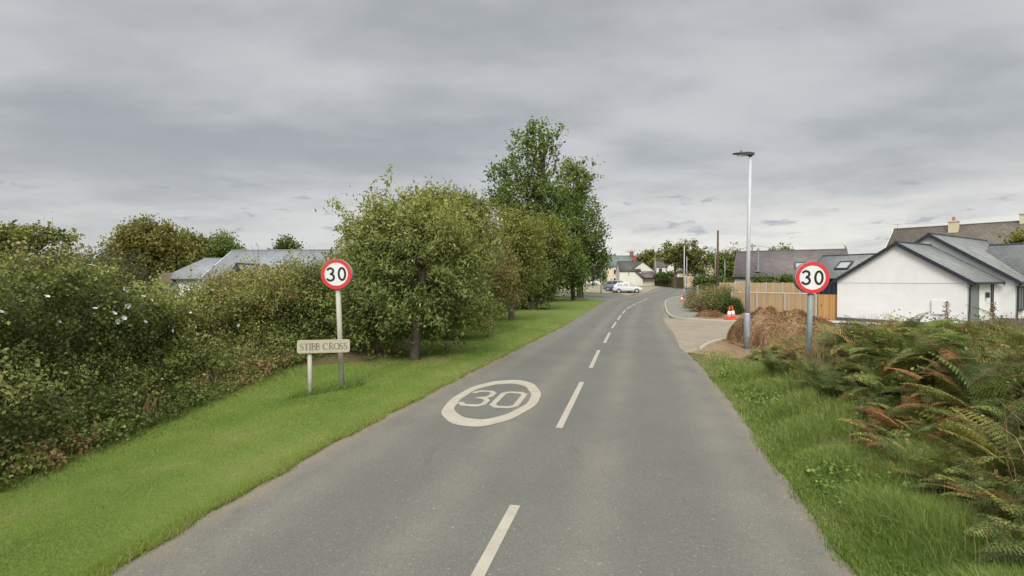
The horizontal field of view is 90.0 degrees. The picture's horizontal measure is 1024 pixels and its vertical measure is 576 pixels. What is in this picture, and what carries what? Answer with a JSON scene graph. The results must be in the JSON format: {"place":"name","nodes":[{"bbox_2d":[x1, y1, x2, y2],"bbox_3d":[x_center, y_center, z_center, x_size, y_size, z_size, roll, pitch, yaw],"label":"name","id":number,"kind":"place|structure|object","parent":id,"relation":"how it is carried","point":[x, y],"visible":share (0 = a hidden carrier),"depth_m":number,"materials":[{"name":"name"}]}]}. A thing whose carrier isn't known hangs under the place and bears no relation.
{"place":"outdoors","nodes":[
{"label":"outdoors","id":0,"kind":"place"},
{"bbox_2d":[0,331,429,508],"bbox_3d":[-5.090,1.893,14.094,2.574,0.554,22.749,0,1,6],"label":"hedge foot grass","id":1,"kind":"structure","parent":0,"point":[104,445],"depth_m":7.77,"materials":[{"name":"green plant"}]},
{"bbox_2d":[0,297,604,575],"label":"grass verge","id":2,"kind":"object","parent":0,"point":[566,308],"depth_m":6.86,"materials":[{"name":"green plant"}]},
{"bbox_2d":[28,355,270,457],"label":"dry stalks","id":3,"kind":"object","parent":2,"relation":"on","point":[147,410],"visible":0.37,"depth_m":8.42,"materials":[{"name":"brown plant"}]},
{"bbox_2d":[0,211,379,478],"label":"hedge","id":4,"kind":"object","parent":2,"relation":"on","point":[169,332],"visible":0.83,"depth_m":8.64,"materials":[{"name":"green plant"}]},
{"bbox_2d":[0,330,384,489],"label":"hedge foot weeds","id":5,"kind":"object","parent":2,"relation":"on","point":[95,435],"visible":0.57,"depth_m":7.84,"materials":[{"name":"green plant"}]},
{"bbox_2d":[248,287,343,340],"bbox_3d":[-7.236,0.770,16.128,2.692,2.654,4.528,1,1,29],"label":"bush","id":6,"kind":"object","parent":2,"relation":"on","point":[295,312],"visible":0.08,"depth_m":16.12,"materials":[{"name":"green plant"}]},
{"bbox_2d":[297,339,349,393],"bbox_3d":[-3.975,1.794,10.796,1.034,1.476,0.426,0,1,-24],"label":"village nameplate","id":7,"kind":"object","parent":2,"relation":"on","point":[308,347],"visible":0.97,"depth_m":10.54,"materials":[{"name":"metal"}]},
{"bbox_2d":[321,259,352,386],"bbox_3d":[-3.756,0.950,11.161,0.650,3.153,0.182,-2,1,-3],"label":"speed limit sign","id":8,"kind":"object","parent":2,"relation":"on","point":[337,275],"visible":0.98,"depth_m":11.06,"materials":[{"name":"metal"}]},
{"bbox_2d":[294,337,423,365],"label":"leaf litter","id":9,"kind":"object","parent":2,"relation":"on","point":[349,357],"visible":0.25,"depth_m":15.06,"materials":[{"name":"brown plant"}]},
{"bbox_2d":[294,163,511,360],"bbox_3d":[-2.935,-0.674,15.755,5.922,6.156,5.312,0,1,0],"label":"tree","id":10,"kind":"object","parent":2,"relation":"on","point":[419,237],"visible":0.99,"depth_m":14.94,"materials":[{"name":"green plant"}]},
{"bbox_2d":[303,243,555,337],"bbox_3d":[-0.840,0.046,42.432,5.124,5.338,50.169,0,1,12],"label":"hedge","id":11,"kind":"object","parent":2,"relation":"on","point":[515,308],"visible":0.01,"depth_m":21.18,"materials":[{"name":"green plant"}]},
{"bbox_2d":[394,177,514,339],"bbox_3d":[-2.333,-0.871,20.487,4.949,6.900,4.039,0,1,0],"label":"tree","id":12,"kind":"object","parent":2,"relation":"on","point":[480,213],"visible":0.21,"depth_m":20.04,"materials":[{"name":"green plant"}]},
{"bbox_2d":[471,201,524,328],"bbox_3d":[-1.192,-0.948,24.669,3.726,6.416,3.619,0,1,0],"label":"tree","id":13,"kind":"object","parent":2,"relation":"on","point":[502,278],"visible":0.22,"depth_m":24.37,"materials":[{"name":"green plant"}]},
{"bbox_2d":[482,200,555,320],"bbox_3d":[0.098,-1.503,29.780,5.194,7.376,4.325,0,1,0],"label":"tree","id":14,"kind":"object","parent":2,"relation":"on","point":[519,234],"visible":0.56,"depth_m":29.59,"materials":[{"name":"green plant"}]},
{"bbox_2d":[494,207,570,309],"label":"tree","id":15,"kind":"object","parent":2,"relation":"on","point":[556,239],"visible":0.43,"depth_m":40.50,"materials":[{"name":"green plant"}]},
{"bbox_2d":[472,116,596,303],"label":"tree","id":16,"kind":"object","parent":2,"relation":"on","point":[543,189],"visible":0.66,"depth_m":50.06,"materials":[{"name":"green plant"}]},
{"bbox_2d":[551,231,593,299],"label":"tree","id":17,"kind":"object","parent":2,"relation":"on","point":[577,274],"visible":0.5,"depth_m":60.12,"materials":[{"name":"green plant"}]},
{"bbox_2d":[283,379,366,399],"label":"post foot grass","id":18,"kind":"structure","parent":0,"point":[316,390],"depth_m":10.77,"materials":[{"name":"green plant"}]},
{"bbox_2d":[0,280,722,396],"bbox_3d":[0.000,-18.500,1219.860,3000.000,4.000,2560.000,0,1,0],"label":"ground","id":19,"kind":"structure","parent":0,"point":[127,368],"depth_m":15.22,"materials":[{"name":"green plant"}]},
{"bbox_2d":[0,219,89,304],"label":"tree","id":20,"kind":"object","parent":19,"relation":"on","point":[21,231],"visible":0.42,"depth_m":45.53,"materials":[{"name":"green plant"}]},
{"bbox_2d":[0,241,154,299],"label":"bush","id":21,"kind":"object","parent":19,"relation":"on","point":[101,257],"visible":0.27,"depth_m":27.03,"materials":[{"name":"green plant"}]},
{"bbox_2d":[93,212,207,293],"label":"tree","id":22,"kind":"object","parent":19,"relation":"on","point":[160,244],"visible":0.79,"depth_m":42.77,"materials":[{"name":"green plant"}]},
{"bbox_2d":[155,258,221,297],"bbox_3d":[-22.480,-0.104,40.292,6.550,4.550,6.600,0,1,4],"label":"bungalow","id":23,"kind":"object","parent":19,"relation":"on","point":[202,266],"visible":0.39,"depth_m":37.95,"materials":[{"name":"tile"}]},
{"bbox_2d":[176,227,213,261],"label":"tree","id":24,"kind":"object","parent":19,"relation":"on","point":[200,238],"visible":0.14,"depth_m":51.79,"materials":[{"name":"green plant"}]},
{"bbox_2d":[189,229,245,257],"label":"tree","id":25,"kind":"object","parent":19,"relation":"on","point":[221,247],"visible":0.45,"depth_m":57.05,"materials":[{"name":"green plant"}]},
{"bbox_2d":[217,229,247,249],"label":"tree","id":26,"kind":"object","parent":19,"relation":"on","point":[227,234],"visible":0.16,"depth_m":64.01,"materials":[{"name":"green plant"}]},
{"bbox_2d":[198,249,351,286],"bbox_3d":[-16.169,-0.286,36.826,8.875,5.022,7.935,0,1,5],"label":"bungalow","id":27,"kind":"object","parent":19,"relation":"on","point":[228,260],"visible":0.24,"depth_m":36.27,"materials":[{"name":"tile"}]},
{"bbox_2d":[268,234,306,249],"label":"tree","id":28,"kind":"object","parent":19,"relation":"on","point":[288,241],"visible":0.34,"depth_m":74.03,"materials":[{"name":"green plant"}]},
{"bbox_2d":[545,155,613,297],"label":"tree","id":29,"kind":"object","parent":19,"relation":"on","point":[589,239],"visible":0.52,"depth_m":67.87,"materials":[{"name":"green plant"}]},
{"bbox_2d":[586,266,602,284],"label":"house","id":30,"kind":"structure","parent":19,"relation":"on","point":[595,276],"depth_m":128.34,"materials":[{"name":"paint"}]},
{"bbox_2d":[604,251,633,280],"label":"house","id":31,"kind":"structure","parent":19,"relation":"on","point":[612,272],"depth_m":128.75,"materials":[{"name":"beige paint"}]},
{"bbox_2d":[615,255,655,285],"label":"house","id":32,"kind":"structure","parent":19,"relation":"on","point":[634,272],"depth_m":118.00,"materials":[{"name":"paint"}]},
{"bbox_2d":[635,248,657,268],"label":"tree","id":33,"kind":"object","parent":19,"relation":"on","point":[644,259],"visible":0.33,"depth_m":173.42,"materials":[{"name":"green plant"}]},
{"bbox_2d":[654,270,677,284],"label":"bush","id":34,"kind":"object","parent":19,"relation":"on","point":[661,277],"visible":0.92,"depth_m":115.94,"materials":[{"name":"green plant"}]},
{"bbox_2d":[653,257,681,276],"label":"house terrace","id":35,"kind":"structure","parent":19,"relation":"on","point":[658,266],"depth_m":164.79,"materials":[{"name":"white paint"}]},
{"bbox_2d":[655,276,683,287],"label":"board fence","id":36,"kind":"object","parent":19,"relation":"on","point":[679,282],"visible":0.3,"depth_m":114.66,"materials":[{"name":"brown wood"}]},
{"bbox_2d":[640,238,712,288],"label":"tree","id":37,"kind":"object","parent":19,"relation":"on","point":[674,255],"visible":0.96,"depth_m":106.84,"materials":[{"name":"green plant"}]},
{"bbox_2d":[679,265,714,286],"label":"house","id":38,"kind":"structure","parent":19,"relation":"on","point":[688,282],"depth_m":123.02,"materials":[{"name":"beige paint"}]},
{"bbox_2d":[698,250,719,264],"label":"tree","id":39,"kind":"object","parent":19,"relation":"on","point":[709,257],"visible":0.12,"depth_m":148.56,"materials":[{"name":"green plant"}]},
{"bbox_2d":[689,273,732,288],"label":"bush","id":40,"kind":"object","parent":19,"relation":"on","point":[705,280],"visible":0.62,"depth_m":77.33,"materials":[{"name":"green plant"}]},
{"bbox_2d":[698,337,725,349],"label":"kerb","id":41,"kind":"structure","parent":19,"relation":"on","point":[701,347],"depth_m":19.75,"materials":[{"name":"concrete"}]},
{"bbox_2d":[682,279,742,314],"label":"overgrown bank","id":42,"kind":"structure","parent":19,"relation":"on","point":[709,298],"depth_m":38.63,"materials":[{"name":"green plant"}]},
{"bbox_2d":[713,248,715,275],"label":"utility pole","id":43,"kind":"object","parent":19,"relation":"on","point":[715,262],"visible":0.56,"depth_m":95.82,"materials":[{"name":"metal"}]},
{"bbox_2d":[716,230,718,287],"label":"utility pole","id":44,"kind":"object","parent":19,"relation":"on","point":[717,274],"visible":0.65,"depth_m":55.86,"materials":[{"name":"wood"}]},
{"bbox_2d":[707,242,743,282],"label":"tree","id":45,"kind":"object","parent":19,"relation":"on","point":[726,263],"visible":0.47,"depth_m":108.70,"materials":[{"name":"green plant"}]},
{"bbox_2d":[719,295,744,314],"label":"bramble","id":46,"kind":"object","parent":19,"relation":"on","point":[734,303],"visible":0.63,"depth_m":36.22,"materials":[{"name":"green plant"}]},
{"bbox_2d":[719,282,800,293],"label":"board fence","id":47,"kind":"object","parent":19,"relation":"on","point":[779,288],"visible":0.33,"depth_m":43.12,"materials":[{"name":"wood"}]},
{"bbox_2d":[751,272,773,282],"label":"bush","id":48,"kind":"object","parent":19,"relation":"on","point":[764,279],"visible":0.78,"depth_m":44.91,"materials":[{"name":"green plant"}]},
{"bbox_2d":[664,295,872,324],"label":"kerb","id":49,"kind":"structure","parent":19,"relation":"on","point":[669,314],"depth_m":32.14,"materials":[{"name":"concrete"}]},
{"bbox_2d":[731,292,817,316],"bbox_3d":[17.366,1.247,34.369,0.105,1.892,6.171,0,1,-29],"label":"board fence","id":50,"kind":"object","parent":19,"relation":"on","point":[784,302],"visible":0.48,"depth_m":33.82,"materials":[{"name":"wood"}]},
{"bbox_2d":[818,294,836,319],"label":"garden gate","id":51,"kind":"structure","parent":50,"relation":"attached to","point":[827,306],"depth_m":31.41,"materials":[{"name":"wood"}]},
{"bbox_2d":[819,294,836,319],"bbox_3d":[19.495,1.190,31.372,1.160,1.580,0.035,0,1,25],"label":"door leaf","id":52,"kind":"structure","parent":51,"relation":"in","point":[828,308],"depth_m":31.40,"materials":[{"name":"orange wood"}]},
{"bbox_2d":[768,242,794,249],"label":"tree","id":53,"kind":"object","parent":19,"relation":"on","point":[787,248],"visible":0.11,"depth_m":84.54,"materials":[{"name":"green plant"}]},
{"bbox_2d":[772,272,792,282],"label":"bush","id":54,"kind":"object","parent":19,"relation":"on","point":[785,278],"visible":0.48,"depth_m":43.78,"materials":[{"name":"green plant"}]},
{"bbox_2d":[733,245,847,294],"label":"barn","id":55,"kind":"structure","parent":19,"relation":"on","point":[775,263],"depth_m":46.51,"materials":[{"name":"grey tile"}]},
{"bbox_2d":[743,305,1023,564],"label":"bracken thicket","id":56,"kind":"object","parent":19,"relation":"on","point":[935,346],"visible":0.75,"depth_m":6.95,"materials":[{"name":"green plant"}]},
{"bbox_2d":[813,232,1023,324],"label":"bungalow","id":57,"kind":"object","parent":19,"relation":"on","point":[931,272],"visible":0.86,"depth_m":28.62,"materials":[{"name":"white render"},{"name":"grey slate"}]},
{"bbox_2d":[990,284,994,311],"bbox_3d":[26.181,0.499,27.918,0.470,1.570,0.120,-1,1,-33],"label":"window","id":58,"kind":"structure","parent":57,"relation":"in","point":[992,285],"depth_m":27.89,"materials":[{"name":"glass"}]},
{"bbox_2d":[1018,286,1023,310],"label":"window","id":59,"kind":"structure","parent":57,"relation":"in","point":[1021,288],"depth_m":28.52,"materials":[{"name":"grey glass"}]},
{"bbox_2d":[885,213,1023,247],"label":"house","id":60,"kind":"structure","parent":19,"relation":"on","point":[990,232],"depth_m":45.20,"materials":[{"name":"tile"}]},
{"bbox_2d":[914,407,1023,479],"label":"bracken plant","id":61,"kind":"object","parent":19,"relation":"on","point":[996,454],"visible":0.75,"depth_m":5.32,"materials":[{"name":"green plant"}]},
{"bbox_2d":[998,227,1023,242],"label":"tree","id":62,"kind":"object","parent":19,"relation":"on","point":[1018,237],"visible":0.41,"depth_m":39.93,"materials":[{"name":"green plant"}]},
{"bbox_2d":[108,286,857,575],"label":"road","id":63,"kind":"structure","parent":0,"point":[647,459],"depth_m":6.08,"materials":[{"name":"grey asphalt"}]},
{"bbox_2d":[441,380,540,426],"bbox_3d":[-0.353,2.326,10.752,1.980,0.001,4.081,0,1,0],"label":"speed roundel","id":64,"kind":"object","parent":63,"relation":"on","point":[450,414],"visible":1,"depth_m":10.26,"materials":[{"name":"paint"}]},
{"bbox_2d":[471,505,519,575],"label":"line mark","id":65,"kind":"object","parent":63,"relation":"on","point":[487,556],"visible":1,"depth_m":4.87,"materials":[{"name":"paint"}]},
{"bbox_2d":[556,382,583,427],"bbox_3d":[1.251,2.330,10.584,0.115,0.001,4.007,0,1,13],"label":"line mark","id":66,"kind":"object","parent":63,"relation":"on","point":[562,420],"visible":1,"depth_m":10.02,"materials":[{"name":"paint"}]},
{"bbox_2d":[589,350,599,367],"bbox_3d":[2.667,2.239,16.400,0.115,0.001,3.806,0,1,13],"label":"line mark","id":67,"kind":"object","parent":63,"relation":"on","point":[594,359],"visible":1,"depth_m":16.07,"materials":[{"name":"paint"}]},
{"bbox_2d":[0,0,1023,270],"label":"sky","id":68,"kind":"structure","parent":0,"point":[860,119],"materials":[{"name":"grey"}]},
{"bbox_2d":[554,293,633,299],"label":"side road","id":69,"kind":"structure","parent":0,"point":[602,296],"depth_m":72.39,"materials":[{"name":"grey asphalt"}]},
{"bbox_2d":[555,285,660,294],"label":"forecourt","id":70,"kind":"structure","parent":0,"point":[597,288],"depth_m":91.09,"materials":[{"name":"beige concrete"}]},
{"bbox_2d":[583,279,598,285],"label":"parked car","id":71,"kind":"object","parent":70,"relation":"on","point":[596,283],"visible":0.38,"depth_m":117.19,"materials":[{"name":"white paint"}]},
{"bbox_2d":[561,291,623,294],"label":"grass strip","id":72,"kind":"object","parent":70,"relation":"on","point":[592,292],"depth_m":82.82,"materials":[{"name":"green plant"}]},
{"bbox_2d":[603,280,625,291],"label":"parked car","id":73,"kind":"object","parent":70,"relation":"on","point":[609,284],"visible":0.41,"depth_m":88.18,"materials":[{"name":"blue paint"}]},
{"bbox_2d":[613,283,642,292],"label":"parked car","id":74,"kind":"object","parent":70,"relation":"on","point":[620,287],"visible":0.98,"depth_m":81.20,"materials":[{"name":"white paint"}]},
{"bbox_2d":[666,297,712,318],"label":"pavement","id":75,"kind":"structure","parent":0,"point":[674,305],"depth_m":42.01,"materials":[{"name":"grey concrete"}]},
{"bbox_2d":[679,244,684,297],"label":"street lamp","id":76,"kind":"object","parent":75,"relation":"on","point":[684,272],"visible":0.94,"depth_m":66.56,"materials":[{"name":"metal"}]},
{"bbox_2d":[689,340,764,359],"bbox_3d":[14.108,2.013,20.017,17.168,0.280,7.243,0,1,-20],"label":"soil patch","id":77,"kind":"object","parent":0,"point":[716,346],"visible":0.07,"depth_m":18.16,"materials":[{"name":"brown soil"}]},
{"bbox_2d":[698,341,778,363],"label":"straw litter","id":78,"kind":"object","parent":77,"relation":"on","point":[733,349],"visible":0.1,"depth_m":17.80,"materials":[{"name":"brown plant"}]},
{"bbox_2d":[732,150,754,348],"bbox_3d":[8.185,-1.236,18.265,0.734,7.295,0.223,1,1,0],"label":"street lamp","id":79,"kind":"object","parent":77,"relation":"on","point":[746,338],"visible":0.98,"depth_m":18.21,"materials":[{"name":"metal"}]},
{"bbox_2d":[722,305,836,350],"bbox_3d":[10.568,1.494,19.632,4.454,1.740,6.122,0,1,0],"label":"straw mound","id":80,"kind":"object","parent":77,"relation":"on","point":[764,322],"visible":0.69,"depth_m":18.70,"materials":[{"name":"brown plant"}]},
{"bbox_2d":[663,318,871,353],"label":"side road","id":81,"kind":"structure","parent":0,"point":[689,334],"depth_m":25.31,"materials":[{"name":"beige concrete"}]},
{"bbox_2d":[705,314,839,320],"bbox_3d":[18.363,1.953,30.996,13.114,0.006,6.007,1,1,33],"label":"soil patch","id":82,"kind":"object","parent":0,"point":[725,315],"visible":0.09,"depth_m":32.45,"materials":[{"name":"brown soil"}]},
{"bbox_2d":[692,310,724,317],"bbox_3d":[12.933,1.755,33.722,2.444,0.832,1.658,0,1,0],"label":"straw mound","id":83,"kind":"object","parent":82,"relation":"on","point":[713,314],"visible":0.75,"depth_m":33.36,"materials":[{"name":"brown plant"}]},
{"bbox_2d":[724,306,733,319],"bbox_3d":[13.407,1.517,31.606,0.460,0.820,0.460,3,1,0],"label":"traffic cone","id":84,"kind":"object","parent":82,"relation":"on","point":[728,314],"visible":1,"depth_m":31.52,"materials":[{"name":"orange plastic"}]},
{"bbox_2d":[731,306,737,318],"bbox_3d":[13.906,1.512,32.245,0.460,0.820,0.460,-10,4,-17],"label":"traffic cone","id":85,"kind":"object","parent":82,"relation":"on","point":[733,315],"visible":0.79,"depth_m":32.17,"materials":[{"name":"orange plastic"}]},
{"bbox_2d":[828,320,879,324],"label":"path","id":86,"kind":"structure","parent":0,"point":[848,321],"depth_m":29.10,"materials":[{"name":"concrete"}]},
{"bbox_2d":[687,350,1023,575],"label":"rough verge","id":87,"kind":"structure","parent":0,"point":[696,356],"depth_m":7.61,"materials":[{"name":"green plant"}]},
{"bbox_2d":[752,346,797,374],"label":"bracken plant","id":88,"kind":"object","parent":87,"relation":"on","point":[773,363],"visible":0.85,"depth_m":11.90,"materials":[{"name":"green plant"}]},
{"bbox_2d":[793,262,829,364],"bbox_3d":[6.864,0.870,11.810,0.724,2.944,0.188,1,1,9],"label":"speed limit sign","id":89,"kind":"object","parent":87,"relation":"on","point":[810,278],"visible":0.98,"depth_m":11.72,"materials":[{"name":"metal"}]},
{"bbox_2d":[782,351,841,379],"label":"bracken plant","id":90,"kind":"object","parent":87,"relation":"on","point":[806,365],"visible":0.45,"depth_m":10.64,"materials":[{"name":"green plant"}]},
{"bbox_2d":[785,358,865,399],"bbox_3d":[5.548,1.711,9.181,1.248,0.765,1.324,-1,1,-33],"label":"bracken plant","id":91,"kind":"object","parent":87,"relation":"on","point":[826,385],"visible":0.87,"depth_m":9.24,"materials":[{"name":"green plant"}]},
{"bbox_2d":[812,315,901,355],"bbox_3d":[7.121,1.096,10.656,1.522,1.101,1.958,0,1,-17],"label":"bracken plant","id":92,"kind":"object","parent":87,"relation":"on","point":[836,338],"visible":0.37,"depth_m":10.61,"materials":[{"name":"green plant"}]},
{"bbox_2d":[816,318,913,340],"bbox_3d":[8.072,1.195,11.925,1.666,1.082,2.096,0,1,0],"label":"bracken plant","id":93,"kind":"object","parent":87,"relation":"on","point":[844,327],"visible":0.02,"depth_m":11.95,"materials":[{"name":"green plant"}]},
{"bbox_2d":[709,357,1021,575],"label":"verge weeds","id":94,"kind":"object","parent":87,"relation":"on","point":[817,464],"visible":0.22,"depth_m":6.34,"materials":[{"name":"green plant"}]},
{"bbox_2d":[735,352,1022,574],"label":"seed stems","id":95,"kind":"object","parent":87,"relation":"on","point":[824,439],"visible":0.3,"depth_m":6.27,"materials":[{"name":"green plant"}]},
{"bbox_2d":[757,309,1023,496],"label":"dry bank grass","id":96,"kind":"structure","parent":87,"relation":"on","point":[817,355],"depth_m":10.38,"materials":[{"name":"green plant"}]},
{"bbox_2d":[854,397,936,429],"bbox_3d":[5.413,1.825,7.222,1.175,0.544,1.106,0,1,0],"label":"bracken plant","id":97,"kind":"object","parent":87,"relation":"on","point":[880,417],"visible":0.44,"depth_m":7.23,"materials":[{"name":"green plant"}]},
{"bbox_2d":[770,309,1023,519],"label":"bramble tangle","id":98,"kind":"object","parent":87,"relation":"on","point":[942,398],"visible":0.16,"depth_m":7.72,"materials":[{"name":"green plant"}]},
{"bbox_2d":[849,318,949,363],"bbox_3d":[7.429,1.079,9.624,1.254,1.068,1.919,-1,1,-36],"label":"bracken plant","id":99,"kind":"object","parent":87,"relation":"on","point":[885,332],"visible":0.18,"depth_m":9.78,"materials":[{"name":"green plant"}]},
{"bbox_2d":[880,313,952,337],"bbox_3d":[8.701,1.071,11.133,1.440,1.008,2.015,0,1,-20],"label":"bracken plant","id":100,"kind":"object","parent":87,"relation":"on","point":[893,317],"visible":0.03,"depth_m":11.69,"materials":[{"name":"green plant"}]},
{"bbox_2d":[942,301,950,318],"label":"dock stalk","id":101,"kind":"object","parent":87,"relation":"on","point":[946,308],"visible":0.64,"depth_m":12.01,"materials":[{"name":"beige plant"}]},
{"bbox_2d":[900,351,1022,429],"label":"bracken plant","id":102,"kind":"object","parent":87,"relation":"on","point":[946,396],"visible":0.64,"depth_m":6.43,"materials":[{"name":"green plant"}]},
{"bbox_2d":[987,302,997,322],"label":"dock stalk","id":103,"kind":"object","parent":87,"relation":"on","point":[993,306],"visible":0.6,"depth_m":12.00,"materials":[{"name":"brown plant"}]},
{"bbox_2d":[984,472,1023,518],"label":"bracken plant","id":104,"kind":"object","parent":87,"relation":"on","point":[1017,491],"visible":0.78,"depth_m":4.45,"materials":[{"name":"green plant"}]}
]}

